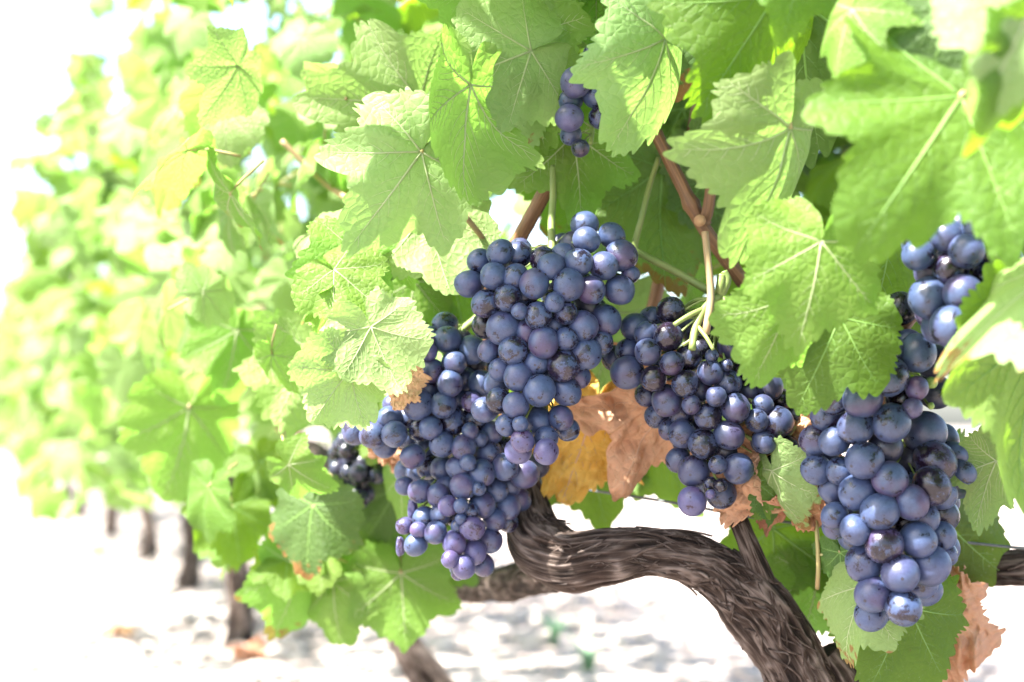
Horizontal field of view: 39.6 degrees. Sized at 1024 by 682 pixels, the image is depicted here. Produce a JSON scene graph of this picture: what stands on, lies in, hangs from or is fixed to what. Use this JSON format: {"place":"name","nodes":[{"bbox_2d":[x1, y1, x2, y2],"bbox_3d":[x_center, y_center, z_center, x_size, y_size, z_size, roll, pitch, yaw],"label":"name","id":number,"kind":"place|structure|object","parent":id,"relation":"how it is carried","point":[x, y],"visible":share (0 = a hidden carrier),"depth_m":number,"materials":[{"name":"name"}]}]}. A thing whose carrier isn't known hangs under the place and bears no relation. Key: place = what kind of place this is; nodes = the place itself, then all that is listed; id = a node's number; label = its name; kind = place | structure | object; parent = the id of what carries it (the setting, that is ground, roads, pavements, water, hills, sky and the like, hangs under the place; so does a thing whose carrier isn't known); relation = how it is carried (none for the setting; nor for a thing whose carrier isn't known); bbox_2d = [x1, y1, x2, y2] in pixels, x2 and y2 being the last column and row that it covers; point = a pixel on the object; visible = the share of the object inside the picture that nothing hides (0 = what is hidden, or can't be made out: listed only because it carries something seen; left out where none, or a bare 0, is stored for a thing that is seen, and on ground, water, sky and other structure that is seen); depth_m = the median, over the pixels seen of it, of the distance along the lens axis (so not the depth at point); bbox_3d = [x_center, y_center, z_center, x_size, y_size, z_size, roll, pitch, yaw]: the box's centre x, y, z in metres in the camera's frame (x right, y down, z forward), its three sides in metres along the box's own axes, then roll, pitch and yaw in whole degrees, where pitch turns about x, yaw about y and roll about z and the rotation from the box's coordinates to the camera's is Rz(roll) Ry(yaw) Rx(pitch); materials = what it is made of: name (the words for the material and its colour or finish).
{"place":"outdoors","nodes":[
{"label":"outdoors","id":0,"kind":"place"},
{"bbox_2d":[389,366,431,410],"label":"withered leaf","id":1,"kind":"object","parent":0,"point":[417,384],"visible":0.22,"depth_m":0.73,"materials":[{"name":"plant"}]},
{"bbox_2d":[0,0,980,428],"label":"sky","id":2,"kind":"structure","parent":0,"point":[36,36],"materials":[{"name":"white"}]},
{"bbox_2d":[0,429,1023,681],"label":"ground","id":3,"kind":"structure","parent":0,"point":[558,661],"depth_m":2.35,"materials":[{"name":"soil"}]},
{"bbox_2d":[0,329,66,491],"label":"grapevine","id":4,"kind":"object","parent":3,"relation":"on","point":[1,432],"depth_m":6.78,"materials":[{"name":"green plant"}]},
{"bbox_2d":[0,300,108,500],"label":"grapevine","id":5,"kind":"object","parent":3,"relation":"on","point":[69,488],"visible":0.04,"depth_m":5.86,"materials":[{"name":"green plant"}]},
{"bbox_2d":[59,508,69,513],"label":"fallen leaf","id":6,"kind":"object","parent":3,"relation":"on","point":[64,510],"visible":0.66,"depth_m":5.21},
{"bbox_2d":[0,256,163,517],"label":"grapevine","id":7,"kind":"object","parent":3,"relation":"on","point":[81,507],"visible":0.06,"depth_m":4.96,"materials":[{"name":"green plant"}]},
{"bbox_2d":[0,246,181,535],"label":"grapevine","id":8,"kind":"object","parent":3,"relation":"on","point":[9,355],"visible":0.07,"depth_m":4.14,"materials":[{"name":"green plant"}]},
{"bbox_2d":[87,543,114,553],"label":"fallen leaf","id":9,"kind":"object","parent":3,"relation":"on","point":[100,549],"visible":0.91,"depth_m":3.59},
{"bbox_2d":[98,622,135,639],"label":"fallen leaf","id":10,"kind":"object","parent":3,"relation":"on","point":[107,630],"visible":0.91,"depth_m":2.14,"materials":[{"name":"plant"}]},
{"bbox_2d":[6,190,270,559],"bbox_3d":[-0.918,0.035,3.558,0.652,1.103,1.360,1,-4,-22],"label":"grapevine","id":11,"kind":"object","parent":3,"relation":"on","point":[149,548],"visible":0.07,"depth_m":3.47,"materials":[{"name":"green plant"}]},
{"bbox_2d":[14,58,339,589],"bbox_3d":[-0.644,0.004,2.822,0.644,1.074,1.529,1,-4,-21],"label":"grapevine","id":12,"kind":"object","parent":3,"relation":"on","point":[189,572],"visible":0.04,"depth_m":2.76,"materials":[{"name":"green plant"}]},
{"bbox_2d":[227,633,268,661],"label":"fallen leaf","id":13,"kind":"object","parent":3,"relation":"on","point":[256,648],"visible":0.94,"depth_m":1.95,"materials":[{"name":"plant"}]},
{"bbox_2d":[3,0,519,648],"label":"grapevine","id":14,"kind":"object","parent":3,"relation":"on","point":[117,476],"visible":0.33,"depth_m":1.95,"materials":[{"name":"green plant"}]},
{"bbox_2d":[70,0,843,681],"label":"grapevine","id":15,"kind":"object","parent":3,"relation":"on","point":[134,226],"visible":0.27,"depth_m":1.32,"materials":[{"name":"green plant"}]},
{"bbox_2d":[527,607,575,644],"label":"weed","id":16,"kind":"object","parent":3,"relation":"on","point":[554,632],"visible":0.9,"depth_m":2.05,"materials":[{"name":"plant"}]},
{"bbox_2d":[130,0,1023,681],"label":"grapevine","id":17,"kind":"object","parent":3,"relation":"on","point":[744,592],"visible":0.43,"depth_m":0.79,"materials":[{"name":"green plant"}]},
{"bbox_2d":[116,368,240,502],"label":"vine leaf","id":18,"kind":"object","parent":17,"relation":"attached to","point":[170,432],"visible":0.94,"depth_m":0.97,"materials":[{"name":"plant"}]},
{"bbox_2d":[143,236,255,353],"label":"vine leaf","id":19,"kind":"object","parent":17,"relation":"attached to","point":[161,260],"visible":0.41,"depth_m":1.04,"materials":[{"name":"plant"}]},
{"bbox_2d":[179,304,255,407],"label":"vine leaf","id":20,"kind":"object","parent":17,"relation":"attached to","point":[218,353],"visible":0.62,"depth_m":0.94,"materials":[{"name":"plant"}]},
{"bbox_2d":[179,471,274,571],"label":"vine leaf","id":21,"kind":"object","parent":17,"relation":"attached to","point":[237,545],"visible":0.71,"depth_m":0.97,"materials":[{"name":"plant"}]},
{"bbox_2d":[234,531,316,640],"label":"vine leaf","id":22,"kind":"object","parent":17,"relation":"attached to","point":[282,618],"visible":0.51,"depth_m":0.92,"materials":[{"name":"plant"}]},
{"bbox_2d":[232,308,322,438],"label":"vine leaf","id":23,"kind":"object","parent":17,"relation":"attached to","point":[282,408],"visible":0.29,"depth_m":0.83,"materials":[{"name":"plant"}]},
{"bbox_2d":[265,432,339,498],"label":"vine leaf","id":24,"kind":"object","parent":17,"relation":"attached to","point":[299,471],"visible":1,"depth_m":0.80,"materials":[{"name":"plant"}]},
{"bbox_2d":[268,471,365,579],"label":"vine leaf","id":25,"kind":"object","parent":17,"relation":"attached to","point":[309,532],"visible":0.82,"depth_m":0.86,"materials":[{"name":"plant"}]},
{"bbox_2d":[301,286,367,333],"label":"vine leaf","id":26,"kind":"object","parent":17,"relation":"attached to","point":[317,323],"visible":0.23,"depth_m":0.71,"materials":[{"name":"plant"}]},
{"bbox_2d":[287,327,389,430],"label":"vine leaf","id":27,"kind":"object","parent":17,"relation":"attached to","point":[332,399],"visible":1,"depth_m":0.67,"materials":[{"name":"plant"}]},
{"bbox_2d":[285,215,399,289],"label":"vine leaf","id":28,"kind":"object","parent":17,"relation":"attached to","point":[327,233],"visible":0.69,"depth_m":0.71,"materials":[{"name":"plant"}]},
{"bbox_2d":[291,244,394,319],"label":"vine leaf","id":29,"kind":"object","parent":17,"relation":"attached to","point":[356,278],"visible":0.94,"depth_m":0.70,"materials":[{"name":"plant"}]},
{"bbox_2d":[308,553,381,645],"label":"vine leaf","id":30,"kind":"object","parent":17,"relation":"attached to","point":[329,614],"visible":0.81,"depth_m":0.91,"materials":[{"name":"plant"}]},
{"bbox_2d":[337,550,354,561],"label":"vine leaf","id":31,"kind":"object","parent":17,"relation":"attached to","point":[344,555],"depth_m":0.93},
{"bbox_2d":[328,432,383,508],"bbox_3d":[-0.098,0.080,0.901,0.041,0.054,0.074,0,-3,0],"label":"grape bunch","id":32,"kind":"object","parent":17,"relation":"attached to","point":[347,464],"visible":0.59,"depth_m":0.87,"materials":[{"name":"food"}]},
{"bbox_2d":[292,18,441,142],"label":"vine leaf","id":33,"kind":"object","parent":17,"relation":"attached to","point":[387,58],"visible":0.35,"depth_m":0.77,"materials":[{"name":"plant"}]},
{"bbox_2d":[319,286,435,396],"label":"vine leaf","id":34,"kind":"object","parent":17,"relation":"attached to","point":[395,334],"visible":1,"depth_m":0.68,"materials":[{"name":"plant"}]},
{"bbox_2d":[367,447,401,472],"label":"withered leaf","id":35,"kind":"object","parent":17,"relation":"attached to","point":[393,460],"visible":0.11,"depth_m":0.81,"materials":[{"name":"plant"}]},
{"bbox_2d":[355,482,418,550],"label":"vine leaf","id":36,"kind":"object","parent":17,"relation":"attached to","point":[380,517],"visible":0.3,"depth_m":0.90,"materials":[{"name":"plant"}]},
{"bbox_2d":[314,86,488,257],"bbox_3d":[-0.051,-0.082,0.693,0.083,0.084,0.036,2,-4,-32],"label":"vine leaf","id":37,"kind":"object","parent":17,"relation":"attached to","point":[382,155],"visible":0.8,"depth_m":0.69,"materials":[{"name":"plant"}]},
{"bbox_2d":[343,540,462,653],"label":"vine leaf","id":38,"kind":"object","parent":17,"relation":"attached to","point":[410,597],"visible":0.93,"depth_m":0.90,"materials":[{"name":"plant"}]},
{"bbox_2d":[383,463,431,538],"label":"vine leaf","id":39,"kind":"object","parent":17,"relation":"attached to","point":[399,502],"visible":0.3,"depth_m":0.85,"materials":[{"name":"plant"}]},
{"bbox_2d":[396,276,418,290],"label":"vine leaf","id":40,"kind":"object","parent":17,"relation":"attached to","point":[409,282],"visible":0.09,"depth_m":0.75,"materials":[{"name":"plant"}]},
{"bbox_2d":[392,277,453,325],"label":"vine leaf","id":41,"kind":"object","parent":17,"relation":"attached to","point":[431,303],"visible":0.17,"depth_m":0.81,"materials":[{"name":"plant"}]},
{"bbox_2d":[387,525,478,587],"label":"vine leaf","id":42,"kind":"object","parent":17,"relation":"attached to","point":[473,581],"visible":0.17,"depth_m":0.93,"materials":[{"name":"plant"}]},
{"bbox_2d":[417,0,459,28],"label":"vine leaf","id":43,"kind":"object","parent":17,"relation":"attached to","point":[447,10],"visible":0.14,"depth_m":0.74,"materials":[{"name":"plant"}]},
{"bbox_2d":[383,191,500,295],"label":"vine leaf","id":44,"kind":"object","parent":17,"relation":"attached to","point":[414,255],"visible":0.2,"depth_m":0.74,"materials":[{"name":"plant"}]},
{"bbox_2d":[341,312,549,580],"bbox_3d":[-0.035,0.055,0.756,0.111,0.141,0.060,0,-3,0],"label":"grape bunch","id":45,"kind":"object","parent":17,"relation":"attached to","point":[481,472],"visible":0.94,"depth_m":0.74,"materials":[{"name":"food"}]},
{"bbox_2d":[449,295,482,339],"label":"vine leaf","id":46,"kind":"object","parent":17,"relation":"attached to","point":[461,310],"visible":0.22,"depth_m":0.82,"materials":[{"name":"plant"}]},
{"bbox_2d":[429,24,544,206],"bbox_3d":[-0.022,-0.109,0.682,0.035,0.090,0.079,-3,-4,39],"label":"vine leaf","id":47,"kind":"object","parent":17,"relation":"attached to","point":[477,152],"visible":1,"depth_m":0.68,"materials":[{"name":"plant"}]},
{"bbox_2d":[435,0,571,132],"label":"vine leaf","id":48,"kind":"object","parent":17,"relation":"attached to","point":[529,67],"visible":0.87,"depth_m":0.70,"materials":[{"name":"plant"}]},
{"bbox_2d":[515,120,549,147],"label":"vine leaf","id":49,"kind":"object","parent":17,"relation":"attached to","point":[533,133],"visible":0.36,"depth_m":0.72,"materials":[{"name":"plant"}]},
{"bbox_2d":[520,190,570,237],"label":"vine leaf","id":50,"kind":"object","parent":17,"relation":"attached to","point":[561,224],"visible":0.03,"depth_m":0.84,"materials":[{"name":"plant"}]},
{"bbox_2d":[454,211,639,464],"bbox_3d":[0.017,-0.002,0.719,0.092,0.127,0.077,0,-3,0],"label":"grape bunch","id":51,"kind":"object","parent":17,"relation":"attached to","point":[555,343],"visible":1,"depth_m":0.69,"materials":[{"name":"food"}]},
{"bbox_2d":[539,0,596,155],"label":"vine leaf","id":52,"kind":"object","parent":17,"relation":"attached to","point":[579,27],"visible":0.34,"depth_m":0.71,"materials":[{"name":"plant"}]},
{"bbox_2d":[507,102,640,226],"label":"vine leaf","id":53,"kind":"object","parent":17,"relation":"attached to","point":[591,177],"visible":0.46,"depth_m":0.74,"materials":[{"name":"plant"}]},
{"bbox_2d":[555,43,600,157],"bbox_3d":[0.040,-0.118,0.695,0.025,0.061,0.047,-3,-4,40],"label":"grape bunch","id":54,"kind":"object","parent":17,"relation":"hanging from","point":[569,118],"visible":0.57,"depth_m":0.68,"materials":[{"name":"food"}]},
{"bbox_2d":[532,370,643,505],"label":"withered leaf","id":55,"kind":"object","parent":17,"relation":"attached to","point":[577,471],"visible":0.44,"depth_m":0.78,"materials":[{"name":"plant"}]},
{"bbox_2d":[579,0,607,44],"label":"vine leaf","id":56,"kind":"object","parent":17,"relation":"attached to","point":[594,10],"visible":0.26,"depth_m":0.73,"materials":[{"name":"plant"}]},
{"bbox_2d":[549,471,649,528],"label":"vine leaf","id":57,"kind":"object","parent":17,"relation":"attached to","point":[599,510],"visible":0.17,"depth_m":0.87,"materials":[{"name":"plant"}]},
{"bbox_2d":[569,0,682,156],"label":"vine leaf","id":58,"kind":"object","parent":17,"relation":"attached to","point":[627,67],"visible":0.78,"depth_m":0.63,"materials":[{"name":"plant"}]},
{"bbox_2d":[572,271,684,393],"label":"vine leaf","id":59,"kind":"object","parent":17,"relation":"attached to","point":[637,303],"visible":0.09,"depth_m":0.86,"materials":[{"name":"plant"}]},
{"bbox_2d":[568,342,706,501],"bbox_3d":[0.072,0.040,0.757,0.078,0.097,0.031,28,-5,-10],"label":"withered leaf","id":60,"kind":"object","parent":17,"relation":"attached to","point":[638,447],"visible":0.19,"depth_m":0.76,"materials":[{"name":"plant"}]},
{"bbox_2d":[595,117,725,296],"bbox_3d":[0.085,-0.079,0.800,0.112,0.113,0.043,5,-6,-10],"label":"vine leaf","id":61,"kind":"object","parent":17,"relation":"attached to","point":[666,236],"visible":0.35,"depth_m":0.80,"materials":[{"name":"plant"}]},
{"bbox_2d":[631,461,704,517],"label":"vine leaf","id":62,"kind":"object","parent":17,"relation":"attached to","point":[663,482],"visible":0.12,"depth_m":0.87,"materials":[{"name":"plant"}]},
{"bbox_2d":[661,97,690,137],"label":"vine leaf","id":63,"kind":"object","parent":17,"relation":"attached to","point":[679,111],"visible":0.12,"depth_m":0.82,"materials":[{"name":"plant"}]},
{"bbox_2d":[667,31,694,102],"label":"vine leaf","id":64,"kind":"object","parent":17,"relation":"attached to","point":[688,59],"visible":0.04,"depth_m":0.70,"materials":[{"name":"plant"}]},
{"bbox_2d":[688,103,701,130],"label":"vine leaf","id":65,"kind":"object","parent":17,"relation":"attached to","point":[695,124],"visible":0.02,"depth_m":0.70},
{"bbox_2d":[601,270,799,516],"bbox_3d":[0.101,0.027,0.722,0.111,0.121,0.076,1,-4,-20],"label":"grape bunch","id":66,"kind":"object","parent":17,"relation":"attached to","point":[689,423],"visible":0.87,"depth_m":0.69,"materials":[{"name":"food"}]},
{"bbox_2d":[655,123,799,231],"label":"vine leaf","id":67,"kind":"object","parent":17,"relation":"attached to","point":[673,203],"visible":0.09,"depth_m":0.80,"materials":[{"name":"plant"}]},
{"bbox_2d":[646,0,813,123],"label":"vine leaf","id":68,"kind":"object","parent":17,"relation":"attached to","point":[718,40],"visible":0.51,"depth_m":0.59,"materials":[{"name":"plant"}]},
{"bbox_2d":[663,51,824,268],"bbox_3d":[0.101,-0.077,0.610,0.035,0.095,0.087,14,0,44],"label":"vine leaf","id":69,"kind":"object","parent":17,"relation":"attached to","point":[743,151],"visible":0.84,"depth_m":0.59,"materials":[{"name":"plant"}]},
{"bbox_2d":[710,420,796,529],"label":"withered leaf","id":70,"kind":"object","parent":17,"relation":"attached to","point":[736,512],"visible":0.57,"depth_m":0.71,"materials":[{"name":"plant"}]},
{"bbox_2d":[708,266,813,388],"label":"vine leaf","id":71,"kind":"object","parent":17,"relation":"attached to","point":[739,320],"visible":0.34,"depth_m":0.60,"materials":[{"name":"plant"}]},
{"bbox_2d":[748,472,777,527],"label":"vine leaf","id":72,"kind":"object","parent":17,"relation":"attached to","point":[755,505],"visible":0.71,"depth_m":0.71,"materials":[{"name":"plant"}]},
{"bbox_2d":[747,460,780,520],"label":"vine leaf","id":73,"kind":"object","parent":17,"relation":"attached to","point":[768,492],"visible":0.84,"depth_m":0.71,"materials":[{"name":"plant"}]},
{"bbox_2d":[756,511,785,536],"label":"withered leaf","id":74,"kind":"object","parent":17,"relation":"attached to","point":[781,516],"visible":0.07,"depth_m":0.73,"materials":[{"name":"plant"}]},
{"bbox_2d":[720,516,828,596],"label":"vine leaf","id":75,"kind":"object","parent":17,"relation":"attached to","point":[791,544],"visible":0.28,"depth_m":0.80,"materials":[{"name":"plant"}]},
{"bbox_2d":[541,482,1023,549],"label":"trellis wire","id":76,"kind":"object","parent":17,"relation":"attached to","point":[789,522],"visible":0.29,"depth_m":0.77,"materials":[{"name":"metal"}]},
{"bbox_2d":[759,426,822,529],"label":"vine leaf","id":77,"kind":"object","parent":17,"relation":"attached to","point":[798,497],"visible":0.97,"depth_m":0.69,"materials":[{"name":"plant"}]},
{"bbox_2d":[737,414,844,532],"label":"withered leaf","id":78,"kind":"object","parent":17,"relation":"attached to","point":[803,422],"visible":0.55,"depth_m":0.71,"materials":[{"name":"plant"}]},
{"bbox_2d":[761,485,824,531],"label":"withered leaf","id":79,"kind":"object","parent":17,"relation":"attached to","point":[815,511],"visible":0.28,"depth_m":0.71,"materials":[{"name":"plant"}]},
{"bbox_2d":[758,0,837,50],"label":"vine leaf","id":80,"kind":"object","parent":17,"relation":"attached to","point":[789,20],"visible":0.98,"depth_m":0.56,"materials":[{"name":"plant"}]},
{"bbox_2d":[766,550,829,635],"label":"vine leaf","id":81,"kind":"object","parent":17,"relation":"attached to","point":[807,599],"visible":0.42,"depth_m":0.80,"materials":[{"name":"plant"}]},
{"bbox_2d":[743,196,881,356],"bbox_3d":[0.123,-0.027,0.577,0.062,0.066,0.012,0,-3,0],"label":"vine leaf","id":82,"kind":"object","parent":17,"relation":"attached to","point":[805,281],"visible":0.86,"depth_m":0.57,"materials":[{"name":"plant"}]},
{"bbox_2d":[811,535,847,577],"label":"vine leaf","id":83,"kind":"object","parent":17,"relation":"attached to","point":[833,552],"visible":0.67,"depth_m":0.70,"materials":[{"name":"plant"}]},
{"bbox_2d":[795,14,865,168],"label":"vine leaf","id":84,"kind":"object","parent":17,"relation":"attached to","point":[811,64],"visible":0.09,"depth_m":0.63,"materials":[{"name":"plant"}]},
{"bbox_2d":[775,292,903,416],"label":"vine leaf","id":85,"kind":"object","parent":17,"relation":"attached to","point":[854,354],"visible":0.52,"depth_m":0.61,"materials":[{"name":"plant"}]},
{"bbox_2d":[821,190,915,294],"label":"vine leaf","id":86,"kind":"object","parent":17,"relation":"attached to","point":[895,274],"visible":0.02,"depth_m":0.70,"materials":[{"name":"plant"}]},
{"bbox_2d":[817,555,924,668],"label":"vine leaf","id":87,"kind":"object","parent":17,"relation":"attached to","point":[836,605],"visible":0.37,"depth_m":0.69,"materials":[{"name":"plant"}]},
{"bbox_2d":[820,0,922,78],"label":"vine leaf","id":88,"kind":"object","parent":17,"relation":"attached to","point":[843,47],"visible":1,"depth_m":0.53,"materials":[{"name":"plant"}]},
{"bbox_2d":[798,291,976,631],"bbox_3d":[0.178,0.055,0.662,0.093,0.156,0.081,0,-3,0],"label":"grape bunch","id":89,"kind":"object","parent":17,"relation":"attached to","point":[891,496],"visible":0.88,"depth_m":0.63,"materials":[{"name":"food"}]},
{"bbox_2d":[825,574,969,681],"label":"vine leaf","id":90,"kind":"object","parent":17,"relation":"attached to","point":[925,650],"visible":0.38,"depth_m":0.71,"materials":[{"name":"plant"}]},
{"bbox_2d":[801,15,1023,268],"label":"vine leaf","id":91,"kind":"object","parent":17,"relation":"attached to","point":[900,117],"visible":0.69,"depth_m":0.51,"materials":[{"name":"plant"}]},
{"bbox_2d":[886,0,966,69],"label":"vine leaf","id":92,"kind":"object","parent":17,"relation":"attached to","point":[918,40],"visible":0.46,"depth_m":0.52,"materials":[{"name":"plant"}]},
{"bbox_2d":[901,214,1023,346],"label":"grape bunch","id":93,"kind":"object","parent":17,"relation":"attached to","point":[946,263],"visible":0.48,"depth_m":0.59,"materials":[{"name":"food"}]},
{"bbox_2d":[942,566,1005,681],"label":"withered leaf","id":94,"kind":"object","parent":17,"relation":"attached to","point":[979,640],"visible":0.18,"depth_m":0.75,"materials":[{"name":"plant"}]},
{"bbox_2d":[930,0,1023,119],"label":"vine leaf","id":95,"kind":"object","parent":17,"relation":"attached to","point":[959,24],"visible":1,"depth_m":0.46,"materials":[{"name":"plant"}]},
{"bbox_2d":[934,257,1023,382],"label":"vine leaf","id":96,"kind":"object","parent":17,"relation":"attached to","point":[994,324],"visible":0.98,"depth_m":0.53,"materials":[{"name":"plant"}]},
{"bbox_2d":[952,428,1010,586],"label":"vine leaf","id":97,"kind":"object","parent":17,"relation":"attached to","point":[980,562],"visible":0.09,"depth_m":0.76,"materials":[{"name":"plant"}]},
{"bbox_2d":[950,426,1014,535],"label":"vine leaf","id":98,"kind":"object","parent":17,"relation":"attached to","point":[985,500],"visible":0.57,"depth_m":0.66,"materials":[{"name":"plant"}]},
{"bbox_2d":[942,250,1023,514],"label":"vine leaf","id":99,"kind":"object","parent":17,"relation":"attached to","point":[987,391],"visible":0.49,"depth_m":0.57,"materials":[{"name":"plant"}]},
{"bbox_2d":[962,0,1023,156],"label":"vine leaf","id":100,"kind":"object","parent":17,"relation":"attached to","point":[998,45],"visible":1,"depth_m":0.46,"materials":[{"name":"plant"}]},
{"bbox_2d":[561,629,621,670],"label":"weed","id":101,"kind":"object","parent":3,"relation":"on","point":[588,659],"visible":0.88,"depth_m":1.83,"materials":[{"name":"plant"}]}
]}

